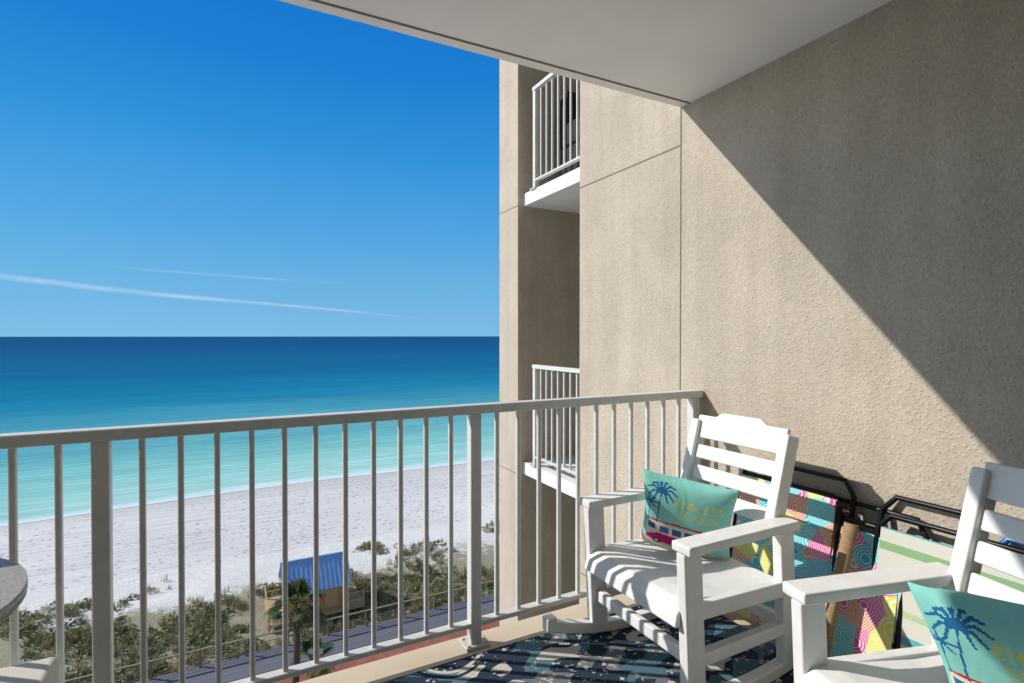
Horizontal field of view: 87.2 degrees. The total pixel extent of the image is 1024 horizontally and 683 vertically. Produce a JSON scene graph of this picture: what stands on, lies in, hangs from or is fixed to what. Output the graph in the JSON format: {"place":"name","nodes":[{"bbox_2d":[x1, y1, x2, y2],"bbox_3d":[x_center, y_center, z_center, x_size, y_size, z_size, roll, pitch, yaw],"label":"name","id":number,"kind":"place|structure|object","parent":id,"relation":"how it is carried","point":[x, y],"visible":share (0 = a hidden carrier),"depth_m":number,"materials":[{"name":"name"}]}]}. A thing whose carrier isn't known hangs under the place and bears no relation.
{"place":"outdoors","nodes":[
{"label":"outdoors","id":0,"kind":"place"},
{"bbox_2d":[0,336,499,526],"bbox_3d":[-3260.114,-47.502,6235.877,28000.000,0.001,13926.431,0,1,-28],"label":"sea water","id":1,"kind":"structure","parent":0,"point":[54,383],"depth_m":168.17,"materials":[{"name":"teal liquid"}]},
{"bbox_2d":[0,459,499,595],"bbox_3d":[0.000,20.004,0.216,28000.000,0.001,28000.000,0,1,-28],"label":"sand ground","id":2,"kind":"structure","parent":0,"point":[36,550],"depth_m":57.22,"materials":[{"name":"white sand"}]},
{"bbox_2d":[258,575,332,682],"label":"tall palm tree","id":3,"kind":"object","parent":2,"relation":"on","point":[297,588],"visible":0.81,"depth_m":28.77,"materials":[{"name":"green plant"}]},
{"bbox_2d":[288,634,335,678],"bbox_3d":[-11.325,18.200,30.407,2.852,2.954,2.980,0,1,-28],"label":"shrub","id":4,"kind":"object","parent":2,"relation":"on","point":[307,645],"visible":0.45,"depth_m":30.44,"materials":[{"name":"green plant"}]},
{"bbox_2d":[133,592,499,682],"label":"boardwalk deck","id":5,"kind":"structure","parent":2,"relation":"on","point":[235,668],"depth_m":34.28,"materials":[{"name":"grey wood"}]},
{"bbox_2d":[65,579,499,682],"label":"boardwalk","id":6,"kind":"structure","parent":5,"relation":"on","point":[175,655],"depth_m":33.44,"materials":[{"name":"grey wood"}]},
{"bbox_2d":[499,59,579,625],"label":"building wall","id":7,"kind":"structure","parent":2,"relation":"on","point":[539,268],"depth_m":5.99,"materials":[{"name":"beige paint"}]},
{"bbox_2d":[523,167,579,497],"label":"neighbour slabs","id":8,"kind":"structure","parent":7,"relation":"attached to","point":[561,193],"depth_m":5.46,"materials":[{"name":"white concrete"}]},
{"bbox_2d":[529,73,579,474],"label":"neighbour railings","id":9,"kind":"object","parent":8,"relation":"on","point":[540,85],"visible":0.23,"depth_m":5.36,"materials":[{"name":"white metal"}]},
{"bbox_2d":[560,91,579,175],"bbox_3d":[0.968,-2.084,5.466,0.700,0.980,0.730,0,1,-28],"label":"chair","id":10,"kind":"object","parent":8,"relation":"on","point":[570,168],"visible":0.18,"depth_m":5.50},
{"bbox_2d":[579,0,1023,603],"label":"fin wall","id":11,"kind":"structure","parent":2,"relation":"on","point":[815,246],"depth_m":2.35,"materials":[{"name":"paint"}]},
{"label":"stack slabs","id":12,"kind":"object","parent":2,"relation":"on","visible":0},
{"bbox_2d":[298,594,829,682],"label":"balcony floor","id":13,"kind":"structure","parent":12,"relation":"attached to","point":[398,665],"depth_m":2.35,"materials":[{"name":"beige concrete"}]},
{"bbox_2d":[0,558,27,622],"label":"round table","id":14,"kind":"object","parent":13,"relation":"on","point":[13,583],"visible":1,"depth_m":1.33,"materials":[{"name":"stone"}]},
{"bbox_2d":[0,657,58,682],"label":"cube stool","id":15,"kind":"object","parent":13,"relation":"on","point":[45,670],"visible":1,"depth_m":1.56,"materials":[{"name":"beige"}]},
{"bbox_2d":[381,605,793,682],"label":"rug","id":16,"kind":"object","parent":13,"relation":"on","point":[631,654],"visible":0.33,"depth_m":2.25,"materials":[{"name":"blue fabric"}]},
{"bbox_2d":[543,413,799,682],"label":"rocking chair","id":17,"kind":"object","parent":16,"relation":"on","point":[685,587],"visible":0.89,"depth_m":2.21,"materials":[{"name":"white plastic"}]},
{"bbox_2d":[640,468,739,559],"bbox_3d":[0.784,0.784,2.416,0.410,0.410,0.130,8,26,26],"label":"pillow","id":18,"kind":"object","parent":17,"relation":"on","point":[676,508],"visible":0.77,"depth_m":2.35,"materials":[{"name":"teal fabric"}]},
{"bbox_2d":[783,462,1023,682],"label":"rocking chair","id":19,"kind":"object","parent":16,"relation":"on","point":[988,487],"visible":0.91,"depth_m":1.60,"materials":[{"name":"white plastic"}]},
{"bbox_2d":[907,581,1023,682],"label":"pillow","id":20,"kind":"object","parent":19,"relation":"on","point":[978,638],"visible":1,"depth_m":1.30,"materials":[{"name":"teal fabric"}]},
{"bbox_2d":[729,466,856,656],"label":"folded beach chair shells","id":21,"kind":"object","parent":13,"relation":"on","point":[812,513],"visible":0.41,"depth_m":2.37,"materials":[{"name":"fabric"}]},
{"bbox_2d":[826,522,858,657],"bbox_3d":[1.277,1.041,2.129,0.224,0.632,0.052,0,1,-18],"label":"wooden pole","id":22,"kind":"object","parent":13,"relation":"on","point":[846,546],"visible":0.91,"depth_m":2.12,"materials":[{"name":"brown wood"}]},
{"bbox_2d":[795,494,929,656],"bbox_3d":[1.371,1.006,2.187,0.216,0.672,0.494,0,1,-28],"label":"folding beach chair","id":23,"kind":"object","parent":13,"relation":"on","point":[865,625],"visible":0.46,"depth_m":2.11,"materials":[{"name":"multicoloured fabric"}]},
{"bbox_2d":[872,495,1023,649],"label":"beach chair stripes","id":24,"kind":"object","parent":13,"relation":"on","point":[897,548],"visible":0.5,"depth_m":1.98,"materials":[{"name":"fabric"}]},
{"bbox_2d":[999,538,1023,545],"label":"blue folded beach chair frame","id":25,"kind":"object","parent":13,"relation":"on","point":[1005,541],"visible":0.16,"depth_m":1.80,"materials":[{"name":"metal"}]},
{"bbox_2d":[279,0,891,106],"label":"ceiling","id":26,"kind":"structure","parent":12,"relation":"attached to","point":[679,53],"depth_m":2.36,"materials":[{"name":"paint"}]},
{"bbox_2d":[0,514,499,682],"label":"dune sand","id":27,"kind":"structure","parent":0,"point":[200,580],"depth_m":41.82,"materials":[{"name":"white sand"}]},
{"bbox_2d":[0,520,499,682],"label":"dune shrubs","id":28,"kind":"object","parent":27,"relation":"on","point":[46,640],"visible":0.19,"depth_m":36.54,"materials":[{"name":"plant"}]},
{"bbox_2d":[264,551,367,632],"bbox_3d":[-13.880,17.720,39.372,7.600,4.120,4.300,0,1,-28],"label":"beach hut","id":29,"kind":"object","parent":27,"relation":"on","point":[331,572],"visible":0.57,"depth_m":38.42,"materials":[{"name":"blue wood"}]},
{"bbox_2d":[0,0,499,336],"label":"sky","id":30,"kind":"structure","parent":0,"point":[169,168],"materials":[{"name":"blue"}]},
{"bbox_2d":[0,389,702,682],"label":"balcony railing","id":31,"kind":"object","parent":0,"point":[99,439],"visible":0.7,"depth_m":2.08,"materials":[{"name":"white metal"}]},
{"bbox_2d":[274,621,499,682],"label":"paver terrace","id":32,"kind":"structure","parent":0,"point":[358,662],"depth_m":33.83,"materials":[{"name":"brick"}]}
]}

